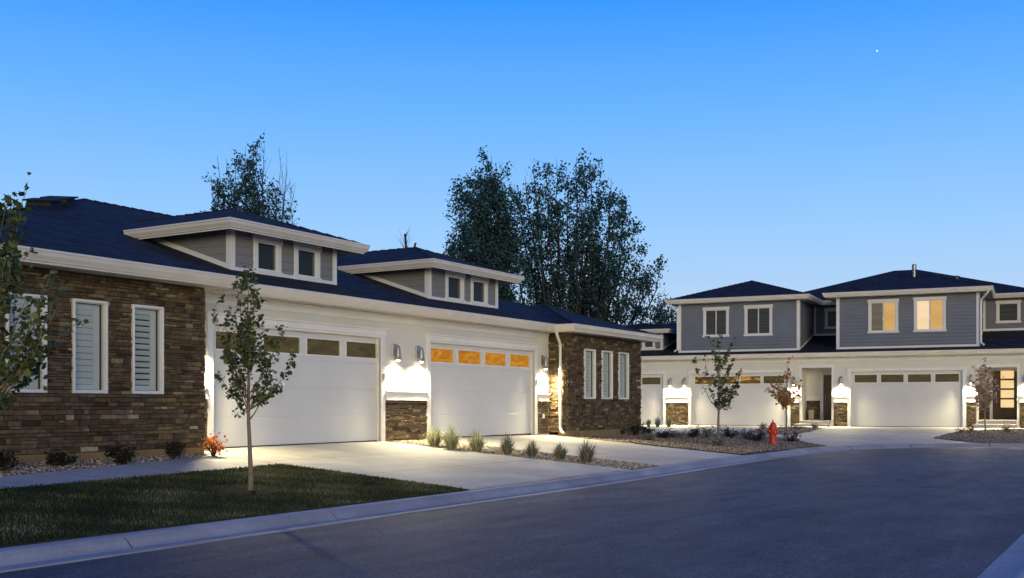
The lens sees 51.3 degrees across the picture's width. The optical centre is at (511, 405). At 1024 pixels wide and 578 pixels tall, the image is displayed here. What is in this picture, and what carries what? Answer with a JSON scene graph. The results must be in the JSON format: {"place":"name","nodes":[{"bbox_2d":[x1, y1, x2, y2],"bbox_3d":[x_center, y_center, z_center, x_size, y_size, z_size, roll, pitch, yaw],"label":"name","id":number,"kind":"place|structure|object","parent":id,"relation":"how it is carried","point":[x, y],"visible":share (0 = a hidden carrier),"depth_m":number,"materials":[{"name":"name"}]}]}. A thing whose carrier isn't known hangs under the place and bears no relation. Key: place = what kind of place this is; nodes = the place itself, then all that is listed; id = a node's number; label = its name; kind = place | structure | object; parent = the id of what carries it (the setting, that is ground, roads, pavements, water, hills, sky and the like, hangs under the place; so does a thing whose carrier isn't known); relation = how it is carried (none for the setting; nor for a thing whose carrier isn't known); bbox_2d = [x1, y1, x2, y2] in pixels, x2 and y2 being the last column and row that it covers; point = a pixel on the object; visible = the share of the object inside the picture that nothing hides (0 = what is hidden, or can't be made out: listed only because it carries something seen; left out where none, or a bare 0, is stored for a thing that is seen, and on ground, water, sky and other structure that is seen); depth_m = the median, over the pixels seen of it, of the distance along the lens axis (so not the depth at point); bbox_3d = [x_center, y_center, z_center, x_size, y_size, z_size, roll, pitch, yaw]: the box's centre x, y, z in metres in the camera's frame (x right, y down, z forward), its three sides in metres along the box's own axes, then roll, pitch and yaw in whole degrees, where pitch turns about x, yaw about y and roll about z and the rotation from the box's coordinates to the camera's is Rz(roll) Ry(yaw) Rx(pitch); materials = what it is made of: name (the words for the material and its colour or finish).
{"place":"outdoors","nodes":[
{"label":"outdoors","id":0,"kind":"place"},
{"bbox_2d":[0,455,278,488],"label":"walkway","id":1,"kind":"structure","parent":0,"point":[199,463],"depth_m":15.80,"materials":[{"name":"concrete"}]},
{"bbox_2d":[198,432,227,455],"bbox_3d":[-5.185,0.677,18.526,0.528,0.483,0.528,0,0,31],"label":"shrub","id":2,"kind":"object","parent":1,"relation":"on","point":[212,448],"visible":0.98,"depth_m":18.50,"materials":[{"name":"orange plant"}]},
{"bbox_2d":[0,463,468,547],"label":"lawn","id":3,"kind":"structure","parent":0,"point":[93,534],"depth_m":12.75,"materials":[{"name":"plant"}]},
{"bbox_2d":[0,172,88,410],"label":"young tree","id":4,"kind":"object","parent":3,"relation":"on","point":[26,365],"visible":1,"depth_m":10.82,"materials":[{"name":"green plant"}]},
{"bbox_2d":[204,485,281,494],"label":"tree ring soil","id":5,"kind":"object","parent":3,"relation":"on","point":[239,487],"visible":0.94,"depth_m":14.36,"materials":[{"name":"brown soil"}]},
{"bbox_2d":[211,266,296,490],"bbox_3d":[-3.478,-0.341,14.331,1.181,3.123,1.149,0,0,2],"label":"young tree","id":6,"kind":"object","parent":5,"relation":"on","point":[248,360],"visible":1,"depth_m":14.29,"materials":[{"name":"green plant"}]},
{"bbox_2d":[205,441,629,489],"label":"driveway","id":7,"kind":"structure","parent":0,"point":[469,470],"depth_m":19.66,"materials":[{"name":"concrete"}]},
{"bbox_2d":[4,432,848,547],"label":"yard ground","id":8,"kind":"structure","parent":0,"point":[553,433],"depth_m":22.81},
{"bbox_2d":[0,449,24,470],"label":"shrub","id":9,"kind":"object","parent":8,"relation":"on","point":[6,461],"visible":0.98,"depth_m":14.77,"materials":[{"name":"green plant"}]},
{"bbox_2d":[40,449,78,465],"bbox_3d":[-6.696,0.790,15.868,0.469,0.287,0.479,0,0,31],"label":"shrub","id":10,"kind":"object","parent":8,"relation":"on","point":[52,459],"visible":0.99,"depth_m":15.81,"materials":[{"name":"green plant"}]},
{"bbox_2d":[0,453,210,476],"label":"gravel","id":11,"kind":"structure","parent":8,"relation":"on","point":[79,463],"depth_m":16.07,"materials":[{"name":"grey gravel"}]},
{"bbox_2d":[104,442,137,464],"bbox_3d":[-6.089,0.759,16.497,0.508,0.391,0.436,0,0,31],"label":"shrub","id":12,"kind":"object","parent":8,"relation":"on","point":[118,455],"visible":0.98,"depth_m":16.47,"materials":[{"name":"green plant"}]},
{"bbox_2d":[165,439,185,458],"bbox_3d":[-5.584,0.744,17.736,0.446,0.376,0.370,0,0,31],"label":"shrub","id":13,"kind":"object","parent":8,"relation":"on","point":[175,449],"visible":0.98,"depth_m":17.70,"materials":[{"name":"green plant"}]},
{"bbox_2d":[200,130,289,221],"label":"poplar tree","id":14,"kind":"object","parent":8,"relation":"on","point":[256,204],"visible":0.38,"depth_m":45.26,"materials":[{"name":"green plant"}]},
{"bbox_2d":[271,151,299,224],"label":"bare top tree","id":15,"kind":"object","parent":8,"relation":"on","point":[290,211],"visible":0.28,"depth_m":47.37,"materials":[{"name":"green plant"}]},
{"bbox_2d":[0,196,662,463],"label":"duplex house","id":16,"kind":"structure","parent":8,"relation":"on","point":[134,361],"depth_m":22.35,"materials":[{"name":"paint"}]},
{"bbox_2d":[5,292,46,392],"bbox_3d":[-7.354,-0.930,16.033,0.235,1.484,0.674,0,0,31],"label":"window","id":17,"kind":"structure","parent":16,"relation":"in","point":[33,388],"depth_m":16.08,"materials":[{"name":"white glass"}]},
{"bbox_2d":[71,298,107,393],"bbox_3d":[-6.775,-0.930,16.987,0.235,1.484,0.644,0,0,31],"label":"window","id":18,"kind":"structure","parent":16,"relation":"in","point":[85,338],"depth_m":17.05,"materials":[{"name":"white glass"}]},
{"bbox_2d":[131,304,163,393],"bbox_3d":[-6.189,-0.930,17.953,0.235,1.484,0.644,0,0,31],"label":"window","id":19,"kind":"structure","parent":16,"relation":"in","point":[143,323],"depth_m":18.03,"materials":[{"name":"white glass"}]},
{"bbox_2d":[214,324,376,447],"bbox_3d":[-4.395,-0.352,22.156,0.064,2.357,5.028,0,0,31],"label":"garage door","id":20,"kind":"structure","parent":16,"relation":"in","point":[330,395],"depth_m":22.34,"materials":[{"name":"paint"}]},
{"bbox_2d":[392,344,401,361],"bbox_3d":[-2.648,-1.214,24.600,0.212,0.418,0.164,0,0,31],"label":"wall lamp","id":21,"kind":"object","parent":16,"relation":"attached to","point":[396,351],"visible":1,"depth_m":24.55,"materials":[{"name":"metal"}]},
{"bbox_2d":[416,346,424,362],"bbox_3d":[-2.176,-1.214,25.378,0.212,0.418,0.164,0,0,31],"label":"wall lamp","id":22,"kind":"object","parent":16,"relation":"attached to","point":[420,354],"visible":1,"depth_m":25.33,"materials":[{"name":"metal"}]},
{"bbox_2d":[431,343,530,437],"bbox_3d":[-0.785,-0.352,28.107,0.064,2.357,5.050,0,0,31],"label":"garage door","id":23,"kind":"structure","parent":16,"relation":"in","point":[486,390],"depth_m":28.00,"materials":[{"name":"paint"}]},
{"bbox_2d":[541,356,547,369],"bbox_3d":[0.941,-1.214,30.517,0.212,0.418,0.164,0,0,31],"label":"wall lamp","id":24,"kind":"object","parent":16,"relation":"attached to","point":[544,363],"visible":1,"depth_m":30.46,"materials":[{"name":"metal"}]},
{"bbox_2d":[583,349,595,398],"bbox_3d":[2.243,-0.930,31.855,0.235,1.484,0.724,0,0,31],"label":"window","id":25,"kind":"structure","parent":16,"relation":"in","point":[587,355],"depth_m":32.02,"materials":[{"name":"white glass"}]},
{"bbox_2d":[601,350,612,398],"bbox_3d":[2.850,-0.930,32.856,0.235,1.484,0.724,0,0,31],"label":"window","id":26,"kind":"structure","parent":16,"relation":"in","point":[604,354],"depth_m":33.01,"materials":[{"name":"white glass"}]},
{"bbox_2d":[618,352,628,398],"bbox_3d":[3.459,-0.930,33.860,0.235,1.484,0.734,0,0,31],"label":"window","id":27,"kind":"structure","parent":16,"relation":"in","point":[621,361],"depth_m":34.05,"materials":[{"name":"white glass"}]},
{"bbox_2d":[398,229,416,247],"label":"bare trunk tree","id":28,"kind":"object","parent":8,"relation":"on","point":[405,239],"visible":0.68,"depth_m":43.97,"materials":[{"name":"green plant"}]},
{"bbox_2d":[422,423,445,446],"bbox_3d":[-1.732,0.653,23.833,0.766,0.558,0.742,0,0,31],"label":"grass clump","id":29,"kind":"object","parent":8,"relation":"on","point":[434,436],"visible":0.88,"depth_m":23.74,"materials":[{"name":"green plant"}]},
{"bbox_2d":[439,426,462,448],"bbox_3d":[-1.318,0.678,23.347,0.769,0.595,0.786,0,0,31],"label":"grass clump","id":30,"kind":"object","parent":8,"relation":"on","point":[449,439],"visible":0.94,"depth_m":23.26,"materials":[{"name":"green plant"}]},
{"bbox_2d":[465,428,488,451],"bbox_3d":[-0.773,0.742,23.226,0.754,0.549,0.710,0,0,31],"label":"grass clump","id":31,"kind":"object","parent":8,"relation":"on","point":[476,443],"visible":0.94,"depth_m":23.12,"materials":[{"name":"green plant"}]},
{"bbox_2d":[442,145,541,305],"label":"poplar tree","id":32,"kind":"object","parent":8,"relation":"on","point":[488,236],"visible":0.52,"depth_m":56.93,"materials":[{"name":"green plant"}]},
{"bbox_2d":[498,433,516,454],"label":"grass clump","id":33,"kind":"object","parent":8,"relation":"on","point":[506,448],"visible":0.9,"depth_m":22.71,"materials":[{"name":"green plant"}]},
{"bbox_2d":[523,439,541,456],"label":"grass clump","id":34,"kind":"object","parent":8,"relation":"on","point":[531,450],"visible":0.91,"depth_m":22.56,"materials":[{"name":"green plant"}]},
{"bbox_2d":[553,442,572,459],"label":"grass clump","id":35,"kind":"object","parent":8,"relation":"on","point":[560,453],"visible":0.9,"depth_m":22.30,"materials":[{"name":"green plant"}]},
{"bbox_2d":[504,148,668,325],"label":"poplar tree","id":36,"kind":"object","parent":8,"relation":"on","point":[583,295],"visible":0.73,"depth_m":59.36,"materials":[{"name":"green plant"}]},
{"bbox_2d":[576,440,599,462],"bbox_3d":[1.543,0.914,22.093,0.662,0.576,0.733,0,0,-6],"label":"grass clump","id":37,"kind":"object","parent":8,"relation":"on","point":[586,454],"visible":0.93,"depth_m":21.98,"materials":[{"name":"green plant"}]},
{"bbox_2d":[628,424,640,435],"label":"shrub","id":38,"kind":"object","parent":8,"relation":"on","point":[635,430],"visible":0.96,"depth_m":33.85,"materials":[{"name":"green plant"}]},
{"bbox_2d":[620,433,827,453],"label":"planting island","id":39,"kind":"structure","parent":8,"relation":"on","point":[805,444],"depth_m":32.32,"materials":[{"name":"grey gravel"}]},
{"bbox_2d":[569,433,654,441],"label":"gravel","id":40,"kind":"structure","parent":39,"relation":"on","point":[609,438],"depth_m":31.31,"materials":[{"name":"gravel"}]},
{"bbox_2d":[639,423,653,433],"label":"shrub","id":41,"kind":"object","parent":39,"relation":"on","point":[645,429],"visible":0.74,"depth_m":34.56,"materials":[{"name":"green plant"}]},
{"bbox_2d":[642,430,657,440],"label":"shrub","id":42,"kind":"object","parent":39,"relation":"on","point":[647,436],"visible":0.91,"depth_m":31.32,"materials":[{"name":"green plant"}]},
{"bbox_2d":[654,427,673,438],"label":"shrub","id":43,"kind":"object","parent":39,"relation":"on","point":[665,434],"visible":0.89,"depth_m":33.18,"materials":[{"name":"green plant"}]},
{"bbox_2d":[667,427,685,437],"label":"shrub","id":44,"kind":"object","parent":39,"relation":"on","point":[676,434],"visible":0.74,"depth_m":34.04,"materials":[{"name":"green plant"}]},
{"bbox_2d":[683,424,702,436],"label":"shrub","id":45,"kind":"object","parent":39,"relation":"on","point":[694,432],"visible":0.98,"depth_m":34.91,"materials":[{"name":"green plant"}]},
{"bbox_2d":[701,425,716,436],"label":"shrub","id":46,"kind":"object","parent":39,"relation":"on","point":[707,433],"visible":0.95,"depth_m":35.66,"materials":[{"name":"green plant"}]},
{"bbox_2d":[692,335,742,436],"bbox_3d":[7.235,-0.607,36.958,1.584,3.564,2.450,0,0,-5],"label":"young tree","id":47,"kind":"object","parent":39,"relation":"on","point":[723,400],"visible":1,"depth_m":36.92,"materials":[{"name":"green plant"}]},
{"bbox_2d":[709,434,728,445],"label":"shrub","id":48,"kind":"object","parent":39,"relation":"on","point":[720,441],"visible":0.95,"depth_m":31.16,"materials":[{"name":"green plant"}]},
{"bbox_2d":[720,425,740,437],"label":"shrub","id":49,"kind":"object","parent":39,"relation":"on","point":[727,433],"visible":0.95,"depth_m":36.76,"materials":[{"name":"green plant"}]},
{"bbox_2d":[739,426,753,438],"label":"shrub","id":50,"kind":"object","parent":39,"relation":"on","point":[745,435],"visible":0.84,"depth_m":36.61,"materials":[{"name":"green plant"}]},
{"bbox_2d":[746,428,766,440],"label":"shrub","id":51,"kind":"object","parent":39,"relation":"on","point":[760,436],"visible":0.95,"depth_m":35.92,"materials":[{"name":"green plant"}]},
{"bbox_2d":[767,420,778,443],"bbox_3d":[8.616,0.885,35.160,0.368,0.832,0.370,0,0,31],"label":"fire hydrant","id":52,"kind":"object","parent":39,"relation":"on","point":[773,431],"visible":0.93,"depth_m":35.07,"materials":[{"name":"metal"}]},
{"bbox_2d":[781,429,801,441],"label":"shrub","id":53,"kind":"object","parent":39,"relation":"on","point":[794,436],"visible":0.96,"depth_m":37.07,"materials":[{"name":"green plant"}]},
{"bbox_2d":[626,264,1023,427],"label":"townhouse row","id":54,"kind":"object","parent":8,"relation":"on","point":[905,348],"visible":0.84,"depth_m":50.93,"materials":[{"name":"paint"}]},
{"bbox_2d":[640,374,662,424],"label":"garage door","id":55,"kind":"structure","parent":54,"relation":"in","point":[651,406],"depth_m":54.78,"materials":[{"name":"paint"}]},
{"bbox_2d":[702,306,729,336],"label":"window","id":56,"kind":"structure","parent":54,"relation":"in","point":[715,319],"depth_m":53.54,"materials":[{"name":"white glass"}]},
{"bbox_2d":[692,373,786,425],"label":"garage door","id":57,"kind":"structure","parent":54,"relation":"in","point":[753,406],"depth_m":52.72,"materials":[{"name":"paint"}]},
{"bbox_2d":[744,304,772,335],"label":"window","id":58,"kind":"structure","parent":54,"relation":"in","point":[757,318],"depth_m":52.63,"materials":[{"name":"white glass"}]},
{"bbox_2d":[808,407,814,419],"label":"porch planter","id":59,"kind":"object","parent":54,"relation":"on","point":[810,414],"visible":1,"depth_m":51.82,"materials":[{"name":"beige ceramic"}]},
{"bbox_2d":[824,375,831,419],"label":"entry door","id":60,"kind":"structure","parent":54,"relation":"in","point":[827,378],"depth_m":52.17,"materials":[{"name":"wood"}]},
{"bbox_2d":[824,308,835,328],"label":"window","id":61,"kind":"structure","parent":54,"relation":"in","point":[830,313],"depth_m":54.84,"materials":[{"name":"white glass"}]},
{"bbox_2d":[867,298,898,332],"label":"window","id":62,"kind":"structure","parent":54,"relation":"in","point":[882,313],"depth_m":50.05,"materials":[{"name":"yellow"}]},
{"bbox_2d":[851,371,961,426],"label":"garage door","id":63,"kind":"structure","parent":54,"relation":"in","point":[893,398],"depth_m":49.42,"materials":[{"name":"paint"}]},
{"bbox_2d":[913,296,946,331],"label":"window","id":64,"kind":"structure","parent":54,"relation":"in","point":[929,312],"depth_m":49.17,"materials":[{"name":"yellow"}]},
{"bbox_2d":[993,371,1016,419],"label":"entry door","id":65,"kind":"structure","parent":54,"relation":"in","point":[1004,407],"depth_m":48.76,"materials":[{"name":"black wood"}]},
{"bbox_2d":[995,300,1020,323],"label":"window","id":66,"kind":"structure","parent":54,"relation":"in","point":[1007,311],"depth_m":51.24,"materials":[{"name":"white glass"}]},
{"bbox_2d":[934,429,1023,442],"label":"gravel","id":67,"kind":"structure","parent":8,"relation":"on","point":[967,437],"depth_m":41.49,"materials":[{"name":"gravel"}]},
{"bbox_2d":[955,425,966,432],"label":"dry plant","id":68,"kind":"object","parent":67,"relation":"on","point":[960,431],"visible":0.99,"depth_m":43.20,"materials":[{"name":"brown plant"}]},
{"bbox_2d":[964,424,974,431],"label":"dry plant","id":69,"kind":"object","parent":67,"relation":"on","point":[971,429],"visible":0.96,"depth_m":43.67,"materials":[{"name":"brown plant"}]},
{"bbox_2d":[967,358,1003,433],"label":"young tree","id":70,"kind":"object","parent":67,"relation":"on","point":[983,394],"visible":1,"depth_m":42.59,"materials":[{"name":"brown plant"}]},
{"bbox_2d":[1000,424,1013,431],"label":"dry plant","id":71,"kind":"object","parent":67,"relation":"on","point":[1005,430],"visible":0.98,"depth_m":43.52,"materials":[{"name":"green plant"}]},
{"bbox_2d":[0,447,1023,577],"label":"road","id":72,"kind":"structure","parent":0,"point":[952,512],"depth_m":11.41,"materials":[{"name":"grey asphalt"}]},
{"bbox_2d":[0,0,1023,385],"label":"sky","id":73,"kind":"structure","parent":0,"point":[772,142],"materials":[{"name":"blue"}]},
{"bbox_2d":[387,439,657,469],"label":"gravel","id":74,"kind":"structure","parent":0,"point":[550,456],"depth_m":22.86,"materials":[{"name":"grey gravel"}]},
{"bbox_2d":[457,435,740,465],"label":"driveway","id":75,"kind":"structure","parent":0,"point":[639,453],"depth_m":26.46,"materials":[{"name":"concrete"}]},
{"bbox_2d":[754,426,819,433],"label":"gravel","id":76,"kind":"structure","parent":0,"point":[780,429],"depth_m":43.57,"materials":[{"name":"gravel"}]},
{"bbox_2d":[765,356,802,429],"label":"young tree","id":77,"kind":"object","parent":76,"relation":"on","point":[785,400],"visible":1,"depth_m":43.71,"materials":[{"name":"brown plant"}]},
{"bbox_2d":[790,423,803,428],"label":"dry plant","id":78,"kind":"object","parent":76,"relation":"on","point":[793,427],"visible":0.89,"depth_m":44.26,"materials":[{"name":"brown plant"}]},
{"bbox_2d":[641,425,1023,448],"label":"driveway","id":79,"kind":"structure","parent":0,"point":[840,435],"depth_m":42.30,"materials":[{"name":"concrete"}]},
{"bbox_2d":[654,417,661,426],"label":"grass clump","id":80,"kind":"object","parent":79,"relation":"on","point":[657,422],"visible":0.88,"depth_m":49.85,"materials":[{"name":"green plant"}]},
{"bbox_2d":[665,416,672,426],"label":"grass clump","id":81,"kind":"object","parent":79,"relation":"on","point":[669,421],"visible":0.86,"depth_m":49.84,"materials":[{"name":"green plant"}]},
{"label":"ground","id":82,"kind":"structure","parent":0,"visible":0},
{"bbox_2d":[0,443,1023,572],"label":"curb","id":83,"kind":"structure","parent":82,"relation":"on","point":[22,557],"depth_m":12.94,"materials":[{"name":"concrete"}]},
{"bbox_2d":[638,294,677,323],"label":"tree","id":84,"kind":"object","parent":82,"relation":"on","point":[660,316],"visible":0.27,"depth_m":103.93,"materials":[{"name":"green plant"}]},
{"bbox_2d":[977,534,1023,577],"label":"curb","id":85,"kind":"structure","parent":82,"relation":"on","point":[1008,562],"depth_m":9.32,"materials":[{"name":"concrete"}]}
]}

